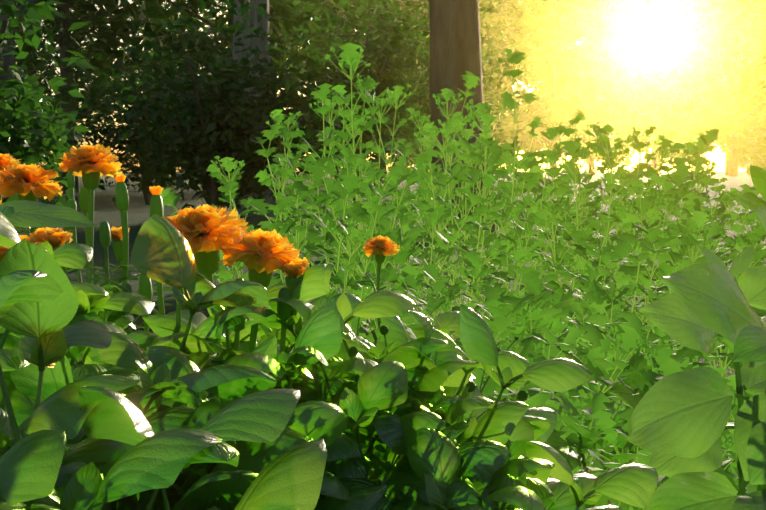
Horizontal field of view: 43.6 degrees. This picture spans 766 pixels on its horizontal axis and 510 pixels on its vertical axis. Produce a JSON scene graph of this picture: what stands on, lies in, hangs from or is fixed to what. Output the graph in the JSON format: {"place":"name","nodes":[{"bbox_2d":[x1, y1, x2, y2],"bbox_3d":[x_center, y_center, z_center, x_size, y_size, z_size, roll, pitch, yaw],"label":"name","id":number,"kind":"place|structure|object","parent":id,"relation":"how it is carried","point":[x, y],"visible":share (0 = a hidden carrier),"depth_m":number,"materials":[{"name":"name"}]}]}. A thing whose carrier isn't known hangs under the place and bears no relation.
{"place":"outdoors","nodes":[
{"label":"outdoors","id":0,"kind":"place"},
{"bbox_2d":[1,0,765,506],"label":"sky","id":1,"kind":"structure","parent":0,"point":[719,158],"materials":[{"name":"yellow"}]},
{"bbox_2d":[16,172,765,398],"bbox_3d":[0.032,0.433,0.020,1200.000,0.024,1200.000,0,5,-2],"label":"ground","id":2,"kind":"structure","parent":0,"point":[140,209],"depth_m":8.93,"materials":[{"name":"soil"}]},
{"bbox_2d":[0,63,22,101],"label":"shrub","id":3,"kind":"object","parent":2,"relation":"on","point":[12,73],"visible":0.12,"depth_m":10.61,"materials":[{"name":"green plant"}]},
{"bbox_2d":[0,57,75,197],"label":"shrub","id":4,"kind":"object","parent":2,"relation":"on","point":[32,114],"visible":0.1,"depth_m":7.75,"materials":[{"name":"green plant"}]},
{"bbox_2d":[0,211,92,371],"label":"leafy plant","id":5,"kind":"object","parent":2,"relation":"on","point":[75,255],"visible":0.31,"depth_m":0.62,"materials":[{"name":"green plant"}]},
{"bbox_2d":[0,0,96,233],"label":"shrub","id":6,"kind":"object","parent":2,"relation":"on","point":[25,147],"visible":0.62,"depth_m":2.98,"materials":[{"name":"green plant"}]},
{"bbox_2d":[0,200,98,361],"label":"broad leaf plant","id":7,"kind":"object","parent":2,"relation":"on","point":[26,214],"visible":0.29,"depth_m":0.67,"materials":[{"name":"green plant"}]},
{"bbox_2d":[0,206,124,368],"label":"leafy plant","id":8,"kind":"object","parent":2,"relation":"on","point":[87,289],"visible":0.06,"depth_m":0.67,"materials":[{"name":"green plant"}]},
{"bbox_2d":[16,4,118,145],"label":"bush","id":9,"kind":"object","parent":2,"relation":"on","point":[58,72],"depth_m":52.29,"materials":[{"name":"green plant"}]},
{"bbox_2d":[19,417,116,509],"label":"leafy plant","id":10,"kind":"object","parent":2,"relation":"on","point":[115,508],"depth_m":0.51,"materials":[{"name":"green plant"}]},
{"bbox_2d":[10,335,126,508],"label":"leafy plant","id":11,"kind":"object","parent":2,"relation":"on","point":[25,380],"visible":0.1,"depth_m":0.55,"materials":[{"name":"green plant"}]},
{"bbox_2d":[14,4,129,165],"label":"shrub","id":12,"kind":"object","parent":2,"relation":"on","point":[49,92],"visible":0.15,"depth_m":14.69,"materials":[{"name":"green plant"}]},
{"bbox_2d":[0,153,152,350],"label":"marigold","id":13,"kind":"object","parent":2,"relation":"on","point":[145,283],"visible":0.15,"depth_m":0.78,"materials":[{"name":"orange plant"}]},
{"bbox_2d":[0,290,154,393],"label":"leafy plant","id":14,"kind":"object","parent":2,"relation":"on","point":[134,303],"visible":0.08,"depth_m":0.68,"materials":[{"name":"green plant"}]},
{"bbox_2d":[0,0,162,98],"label":"tree","id":15,"kind":"object","parent":2,"relation":"on","point":[7,61],"visible":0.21,"depth_m":11.63,"materials":[{"name":"plant"}]},
{"bbox_2d":[0,143,172,367],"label":"marigold","id":16,"kind":"object","parent":2,"relation":"on","point":[32,182],"visible":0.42,"depth_m":0.85,"materials":[{"name":"orange plant"}]},
{"bbox_2d":[14,0,164,128],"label":"tree","id":17,"kind":"object","parent":2,"relation":"on","point":[127,75],"visible":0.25,"depth_m":26.63,"materials":[{"name":"green plant"}]},
{"bbox_2d":[16,0,165,134],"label":"tree","id":18,"kind":"object","parent":2,"relation":"on","point":[20,17],"visible":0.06,"depth_m":36.82,"materials":[{"name":"green plant"}]},
{"bbox_2d":[0,238,182,509],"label":"leafy plant","id":19,"kind":"object","parent":2,"relation":"on","point":[47,341],"visible":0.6,"depth_m":0.43,"materials":[{"name":"green plant"}]},
{"bbox_2d":[65,284,155,417],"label":"leafy plant","id":20,"kind":"object","parent":2,"relation":"on","point":[116,321],"visible":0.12,"depth_m":0.66,"materials":[{"name":"green plant"}]},
{"bbox_2d":[67,171,175,363],"bbox_3d":[-0.295,0.122,1.058,0.181,0.440,0.180,3,6,34],"label":"marigold","id":21,"kind":"object","parent":2,"relation":"on","point":[117,241],"visible":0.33,"depth_m":1.04,"materials":[{"name":"green plant"}]},
{"bbox_2d":[15,0,227,183],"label":"tree","id":22,"kind":"object","parent":2,"relation":"on","point":[166,6],"visible":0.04,"depth_m":33.11,"materials":[{"name":"green plant"}]},
{"bbox_2d":[14,0,232,193],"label":"tree","id":23,"kind":"object","parent":2,"relation":"on","point":[105,33],"visible":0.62,"depth_m":18.11,"materials":[{"name":"green plant"}]},
{"bbox_2d":[42,2,227,159],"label":"bush","id":24,"kind":"object","parent":2,"relation":"on","point":[130,46],"depth_m":48.60,"materials":[{"name":"green plant"}]},
{"bbox_2d":[42,50,232,204],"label":"shrub","id":25,"kind":"object","parent":2,"relation":"on","point":[120,131],"visible":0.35,"depth_m":11.97,"materials":[{"name":"green plant"}]},
{"bbox_2d":[0,331,276,509],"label":"leafy plant","id":26,"kind":"object","parent":2,"relation":"on","point":[231,382],"visible":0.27,"depth_m":0.53,"materials":[{"name":"green plant"}]},
{"bbox_2d":[0,270,299,509],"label":"leafy plant","id":27,"kind":"object","parent":2,"relation":"on","point":[152,459],"visible":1,"depth_m":0.39,"materials":[{"name":"green plant"}]},
{"bbox_2d":[77,185,309,378],"bbox_3d":[-0.112,0.162,0.700,0.270,0.424,0.230,0,5,-2],"label":"marigold","id":28,"kind":"object","parent":2,"relation":"on","point":[260,254],"visible":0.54,"depth_m":0.66,"materials":[{"name":"orange plant"}]},
{"bbox_2d":[131,214,267,428],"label":"leafy plant","id":29,"kind":"object","parent":2,"relation":"on","point":[162,252],"visible":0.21,"depth_m":0.58,"materials":[{"name":"green plant"}]},
{"bbox_2d":[101,272,309,389],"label":"leafy plant","id":30,"kind":"object","parent":2,"relation":"on","point":[203,286],"visible":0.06,"depth_m":0.66,"materials":[{"name":"green plant"}]},
{"bbox_2d":[142,304,273,349],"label":"leafy plant","id":31,"kind":"object","parent":2,"relation":"on","point":[153,322],"visible":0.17,"depth_m":0.68,"materials":[{"name":"green plant"}]},
{"bbox_2d":[117,47,305,196],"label":"shrub","id":32,"kind":"object","parent":2,"relation":"on","point":[129,107],"depth_m":15.35,"materials":[{"name":"green plant"}]},
{"bbox_2d":[126,308,311,471],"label":"leafy plant","id":33,"kind":"object","parent":2,"relation":"on","point":[207,328],"visible":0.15,"depth_m":0.65,"materials":[{"name":"green plant"}]},
{"bbox_2d":[66,406,386,509],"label":"leafy plant","id":34,"kind":"object","parent":2,"relation":"on","point":[227,489],"visible":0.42,"depth_m":0.52,"materials":[{"name":"green plant"}]},
{"bbox_2d":[116,346,360,504],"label":"leafy plant","id":35,"kind":"object","parent":2,"relation":"on","point":[179,363],"visible":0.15,"depth_m":0.56,"materials":[{"name":"green plant"}]},
{"bbox_2d":[116,0,362,215],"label":"shrub","id":36,"kind":"object","parent":2,"relation":"on","point":[251,117],"visible":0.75,"depth_m":7.25,"materials":[{"name":"green plant"}]},
{"bbox_2d":[161,438,326,509],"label":"leafy plant","id":37,"kind":"object","parent":2,"relation":"on","point":[274,485],"visible":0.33,"depth_m":0.41,"materials":[{"name":"green plant"}]},
{"bbox_2d":[160,335,350,500],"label":"leafy plant","id":38,"kind":"object","parent":2,"relation":"on","point":[333,486],"visible":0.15,"depth_m":0.56,"materials":[{"name":"green plant"}]},
{"bbox_2d":[113,0,412,119],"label":"tree","id":39,"kind":"object","parent":2,"relation":"on","point":[282,9],"visible":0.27,"depth_m":20.01,"materials":[{"name":"green plant"}]},
{"bbox_2d":[120,0,427,178],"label":"tree","id":40,"kind":"object","parent":2,"relation":"on","point":[298,33],"visible":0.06,"depth_m":28.39,"materials":[{"name":"green plant"}]},
{"bbox_2d":[203,321,372,459],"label":"leafy plant","id":41,"kind":"object","parent":2,"relation":"on","point":[290,337],"visible":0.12,"depth_m":0.67,"materials":[{"name":"green plant"}]},
{"bbox_2d":[160,121,446,346],"bbox_3d":[-0.176,-0.018,2.086,0.636,0.541,0.437,0,5,-2],"label":"herb bush","id":42,"kind":"object","parent":2,"relation":"on","point":[230,188],"visible":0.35,"depth_m":2.04,"materials":[{"name":"green plant"}]},
{"bbox_2d":[230,0,380,215],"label":"tree trunk","id":43,"kind":"object","parent":2,"relation":"on","point":[265,27],"visible":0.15,"depth_m":9.19,"materials":[{"name":"brown plant"}]},
{"bbox_2d":[216,264,396,452],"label":"leafy plant","id":44,"kind":"object","parent":2,"relation":"on","point":[311,285],"visible":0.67,"depth_m":0.63,"materials":[{"name":"green plant"}]},
{"bbox_2d":[198,0,429,178],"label":"tree","id":45,"kind":"object","parent":2,"relation":"on","point":[372,13],"depth_m":49.55,"materials":[{"name":"green plant"}]},
{"bbox_2d":[207,441,436,509],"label":"leafy plant","id":46,"kind":"object","parent":2,"relation":"on","point":[210,467],"visible":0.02,"depth_m":0.54,"materials":[{"name":"green plant"}]},
{"bbox_2d":[223,302,447,500],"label":"leafy plant","id":47,"kind":"object","parent":2,"relation":"on","point":[319,331],"visible":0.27,"depth_m":0.58,"materials":[{"name":"green plant"}]},
{"bbox_2d":[279,0,410,159],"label":"horizon tree","id":48,"kind":"object","parent":2,"relation":"on","point":[342,10],"depth_m":78.99,"materials":[{"name":"green plant"}]},
{"bbox_2d":[271,0,429,205],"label":"shrub","id":49,"kind":"object","parent":2,"relation":"on","point":[384,78],"visible":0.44,"depth_m":10.28,"materials":[{"name":"green plant"}]},
{"bbox_2d":[334,346,369,459],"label":"stalk","id":50,"kind":"object","parent":2,"relation":"on","point":[353,351],"visible":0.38,"depth_m":0.64,"materials":[{"name":"green plant"}]},
{"bbox_2d":[215,143,498,346],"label":"herb bush","id":51,"kind":"object","parent":2,"relation":"on","point":[346,189],"visible":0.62,"depth_m":1.60,"materials":[{"name":"green plant"}]},
{"bbox_2d":[268,290,447,403],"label":"broad-leaved plant","id":52,"kind":"object","parent":2,"relation":"on","point":[380,304],"visible":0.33,"depth_m":0.66,"materials":[{"name":"green plant"}]},
{"bbox_2d":[277,265,461,448],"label":"broad-leaved plant","id":53,"kind":"object","parent":2,"relation":"on","point":[397,330],"visible":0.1,"depth_m":0.70,"materials":[{"name":"green plant"}]},
{"bbox_2d":[263,71,517,327],"bbox_3d":[0.036,-0.097,2.227,0.651,0.674,0.502,-5,7,-42],"label":"herb bush","id":54,"kind":"object","parent":2,"relation":"on","point":[469,78],"visible":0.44,"depth_m":2.27,"materials":[{"name":"green plant"}]},
{"bbox_2d":[275,0,511,182],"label":"tree","id":55,"kind":"object","parent":2,"relation":"on","point":[410,12],"visible":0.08,"depth_m":33.97,"materials":[{"name":"green plant"}]},
{"bbox_2d":[355,235,432,340],"bbox_3d":[0.008,0.144,1.349,0.162,0.345,0.160,3,6,32],"label":"marigold","id":56,"kind":"object","parent":2,"relation":"on","point":[380,247],"visible":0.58,"depth_m":1.33,"materials":[{"name":"orange plant"}]},
{"bbox_2d":[375,399,423,478],"bbox_3d":[-0.009,0.236,0.603,0.050,0.292,0.112,4,6,35],"label":"bud","id":57,"kind":"object","parent":2,"relation":"on","point":[416,404],"visible":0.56,"depth_m":0.60,"materials":[{"name":"green plant"}]},
{"bbox_2d":[286,361,518,509],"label":"broad-leaved plant","id":58,"kind":"object","parent":2,"relation":"on","point":[382,385],"visible":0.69,"depth_m":0.57,"materials":[{"name":"green plant"}]},
{"bbox_2d":[328,310,476,446],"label":"broad-leaved plant","id":59,"kind":"object","parent":2,"relation":"on","point":[457,373],"visible":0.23,"depth_m":0.65,"materials":[{"name":"green plant"}]},
{"bbox_2d":[325,0,483,173],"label":"horizon tree","id":60,"kind":"object","parent":2,"relation":"on","point":[408,162],"depth_m":78.70,"materials":[{"name":"green plant"}]},
{"bbox_2d":[378,325,436,365],"bbox_3d":[0.007,0.211,0.700,0.069,0.324,0.055,2,5,24],"label":"bud","id":61,"kind":"object","parent":2,"relation":"on","point":[384,330],"visible":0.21,"depth_m":0.68,"materials":[{"name":"green plant"}]},
{"bbox_2d":[277,43,543,340],"bbox_3d":[0.053,-0.066,1.861,0.530,0.676,0.527,0,5,-2],"label":"herb bush","id":62,"kind":"object","parent":2,"relation":"on","point":[350,56],"visible":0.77,"depth_m":1.82,"materials":[{"name":"green plant"}]},
{"bbox_2d":[319,428,525,509],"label":"broad-leaved plant","id":63,"kind":"object","parent":2,"relation":"on","point":[435,463],"visible":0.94,"depth_m":0.56,"materials":[{"name":"green plant"}]},
{"bbox_2d":[381,327,539,429],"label":"broad-leaved plant","id":64,"kind":"object","parent":2,"relation":"on","point":[516,364],"visible":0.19,"depth_m":0.64,"materials":[{"name":"green plant"}]},
{"bbox_2d":[376,0,545,168],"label":"shrub","id":65,"kind":"object","parent":2,"relation":"on","point":[427,82],"visible":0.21,"depth_m":14.94,"materials":[{"name":"green plant"}]},
{"bbox_2d":[430,0,494,231],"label":"tree trunk","id":66,"kind":"object","parent":2,"relation":"on","point":[448,47],"visible":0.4,"depth_m":6.74,"materials":[{"name":"brown plant"}]},
{"bbox_2d":[351,284,590,404],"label":"herb","id":67,"kind":"object","parent":2,"relation":"on","point":[499,320],"visible":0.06,"depth_m":1.33,"materials":[{"name":"green plant"}]},
{"bbox_2d":[388,0,560,157],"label":"horizon tree","id":68,"kind":"object","parent":2,"relation":"on","point":[507,138],"depth_m":77.52,"materials":[{"name":"yellow plant"}]},
{"bbox_2d":[392,395,557,509],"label":"broad-leaved plant","id":69,"kind":"object","parent":2,"relation":"on","point":[519,497],"visible":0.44,"depth_m":0.57,"materials":[{"name":"green plant"}]},
{"bbox_2d":[318,200,640,397],"bbox_3d":[0.130,0.107,1.582,0.471,0.381,0.386,-2,6,-26],"label":"herb bush","id":70,"kind":"object","parent":2,"relation":"on","point":[411,282],"visible":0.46,"depth_m":1.56,"materials":[{"name":"green plant"}]},
{"bbox_2d":[383,416,596,509],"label":"broad-leaved plant","id":71,"kind":"object","parent":2,"relation":"on","point":[522,434],"visible":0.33,"depth_m":0.60,"materials":[{"name":"green plant"}]},
{"bbox_2d":[353,108,634,315],"bbox_3d":[0.236,-0.082,2.448,0.690,0.606,0.609,3,6,29],"label":"herb bush","id":72,"kind":"object","parent":2,"relation":"on","point":[537,122],"visible":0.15,"depth_m":2.39,"materials":[{"name":"green plant"}]},
{"bbox_2d":[466,381,527,419],"bbox_3d":[0.039,0.231,0.650,0.106,0.294,0.067,-4,6,-35],"label":"bud","id":73,"kind":"object","parent":2,"relation":"on","point":[522,395],"visible":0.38,"depth_m":0.64,"materials":[{"name":"green plant"}]},
{"bbox_2d":[479,335,519,392],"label":"stalk","id":74,"kind":"object","parent":2,"relation":"on","point":[516,339],"visible":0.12,"depth_m":0.72,"materials":[{"name":"green plant"}]},
{"bbox_2d":[450,415,550,475],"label":"broad-leaved plant","id":75,"kind":"object","parent":2,"relation":"on","point":[543,424],"visible":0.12,"depth_m":0.63,"materials":[{"name":"green plant"}]},
{"bbox_2d":[358,303,658,404],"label":"herb","id":76,"kind":"object","parent":2,"relation":"on","point":[627,338],"visible":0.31,"depth_m":1.16,"materials":[{"name":"green plant"}]},
{"bbox_2d":[440,304,591,443],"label":"leaf plant","id":77,"kind":"object","parent":2,"relation":"on","point":[478,342],"visible":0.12,"depth_m":0.61,"materials":[{"name":"green plant"}]},
{"bbox_2d":[480,5,563,141],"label":"horizon tree","id":78,"kind":"object","parent":2,"relation":"on","point":[510,21],"depth_m":98.04,"materials":[{"name":"yellow plant"}]},
{"bbox_2d":[362,112,689,357],"bbox_3d":[0.312,-0.013,1.996,0.570,0.549,0.684,-5,7,-44],"label":"herb bush","id":79,"kind":"object","parent":2,"relation":"on","point":[572,169],"visible":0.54,"depth_m":1.86,"materials":[{"name":"green plant"}]},
{"bbox_2d":[408,385,658,509],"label":"broad-leaved plant","id":80,"kind":"object","parent":2,"relation":"on","point":[629,484],"visible":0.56,"depth_m":0.61,"materials":[{"name":"green plant"}]},
{"bbox_2d":[455,401,621,509],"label":"broad-leaved plant","id":81,"kind":"object","parent":2,"relation":"on","point":[498,423],"visible":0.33,"depth_m":0.60,"materials":[{"name":"green plant"}]},
{"bbox_2d":[485,0,604,159],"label":"horizon tree","id":82,"kind":"object","parent":2,"relation":"on","point":[537,93],"depth_m":99.88,"materials":[{"name":"yellow plant"}]},
{"bbox_2d":[480,0,646,168],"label":"horizon tree","id":83,"kind":"object","parent":2,"relation":"on","point":[554,15],"depth_m":79.01,"materials":[{"name":"yellow plant"}]},
{"bbox_2d":[521,394,643,478],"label":"broad leaf plant","id":84,"kind":"object","parent":2,"relation":"on","point":[569,453],"visible":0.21,"depth_m":1.03,"materials":[{"name":"green plant"}]},
{"bbox_2d":[430,186,739,380],"bbox_3d":[0.383,0.081,1.712,0.501,0.411,0.500,-2,5,-19],"label":"herb bush","id":85,"kind":"object","parent":2,"relation":"on","point":[534,284],"visible":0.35,"depth_m":1.61,"materials":[{"name":"green plant"}]},
{"bbox_2d":[529,2,659,174],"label":"horizon tree","id":86,"kind":"object","parent":2,"relation":"on","point":[564,63],"depth_m":98.65,"materials":[{"name":"yellow plant"}]},
{"bbox_2d":[476,291,745,433],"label":"herb","id":87,"kind":"object","parent":2,"relation":"on","point":[667,362],"visible":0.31,"depth_m":1.20,"materials":[{"name":"green plant"}]},
{"bbox_2d":[488,124,741,357],"bbox_3d":[0.537,-0.032,2.248,0.604,0.542,0.496,0,5,-2],"label":"herb bush","id":88,"kind":"object","parent":2,"relation":"on","point":[704,141],"visible":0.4,"depth_m":2.15,"materials":[{"name":"green plant"}]},
{"bbox_2d":[610,376,641,463],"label":"broad leaf plant","id":89,"kind":"object","parent":2,"relation":"on","point":[620,391],"visible":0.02,"depth_m":1.14,"materials":[{"name":"green plant"}]},
{"bbox_2d":[525,391,738,509],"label":"herb","id":90,"kind":"object","parent":2,"relation":"on","point":[570,423],"visible":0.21,"depth_m":1.03,"materials":[{"name":"green plant"}]},
{"bbox_2d":[536,402,747,509],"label":"herb","id":91,"kind":"object","parent":2,"relation":"on","point":[605,423],"visible":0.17,"depth_m":0.97,"materials":[{"name":"green plant"}]},
{"bbox_2d":[556,0,731,175],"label":"horizon tree","id":92,"kind":"object","parent":2,"relation":"on","point":[626,124],"depth_m":78.90,"materials":[{"name":"yellow plant"}]},
{"bbox_2d":[529,252,765,405],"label":"herb","id":93,"kind":"object","parent":2,"relation":"on","point":[601,322],"visible":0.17,"depth_m":1.32,"materials":[{"name":"green plant"}]},
{"bbox_2d":[543,164,765,367],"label":"herb bush","id":94,"kind":"object","parent":2,"relation":"on","point":[700,221],"visible":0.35,"depth_m":1.81,"materials":[{"name":"green plant"}]},
{"bbox_2d":[552,141,765,318],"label":"herb bush","id":95,"kind":"object","parent":2,"relation":"on","point":[690,146],"visible":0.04,"depth_m":2.46,"materials":[{"name":"green plant"}]},
{"bbox_2d":[566,389,754,489],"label":"herb","id":96,"kind":"object","parent":2,"relation":"on","point":[616,439],"visible":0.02,"depth_m":1.00,"materials":[{"name":"green plant"}]},
{"bbox_2d":[586,0,744,174],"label":"horizon tree","id":97,"kind":"object","parent":2,"relation":"on","point":[717,72],"depth_m":96.19,"materials":[{"name":"yellow plant"}]},
{"bbox_2d":[625,165,765,509],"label":"broad leaf plant","id":98,"kind":"object","parent":2,"relation":"on","point":[667,418],"visible":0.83,"depth_m":0.74,"materials":[{"name":"green plant"}]},
{"bbox_2d":[639,245,765,494],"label":"broad leaf plant","id":99,"kind":"object","parent":2,"relation":"on","point":[677,319],"visible":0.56,"depth_m":0.86,"materials":[{"name":"green plant"}]},
{"bbox_2d":[647,0,765,175],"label":"horizon tree","id":100,"kind":"object","parent":2,"relation":"on","point":[742,10],"depth_m":79.90,"materials":[{"name":"yellow plant"}]},
{"bbox_2d":[656,153,765,372],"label":"herb bush","id":101,"kind":"object","parent":2,"relation":"on","point":[732,255],"visible":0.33,"depth_m":2.08,"materials":[{"name":"green plant"}]},
{"bbox_2d":[668,5,765,174],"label":"horizon tree","id":102,"kind":"object","parent":2,"relation":"on","point":[721,88],"depth_m":97.71,"materials":[{"name":"yellow plant"}]},
{"bbox_2d":[707,0,765,89],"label":"tree","id":103,"kind":"object","parent":2,"relation":"on","point":[747,64],"visible":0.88,"depth_m":40.68,"materials":[{"name":"yellow plant"}]},
{"bbox_2d":[731,325,765,509],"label":"broad leaf plant","id":104,"kind":"object","parent":2,"relation":"on","point":[751,343],"visible":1,"depth_m":0.64,"materials":[{"name":"green plant"}]},
{"bbox_2d":[738,39,765,137],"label":"horizon tree","id":105,"kind":"object","parent":2,"relation":"on","point":[760,120],"depth_m":103.11,"materials":[{"name":"yellow plant"}]},
{"bbox_2d":[739,55,765,95],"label":"tree","id":106,"kind":"object","parent":2,"relation":"on","point":[751,79],"visible":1,"depth_m":27.71,"materials":[{"name":"yellow plant"}]},
{"bbox_2d":[748,0,765,136],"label":"horizon tree","id":107,"kind":"object","parent":2,"relation":"on","point":[758,70],"depth_m":81.08,"materials":[{"name":"yellow plant"}]}
]}

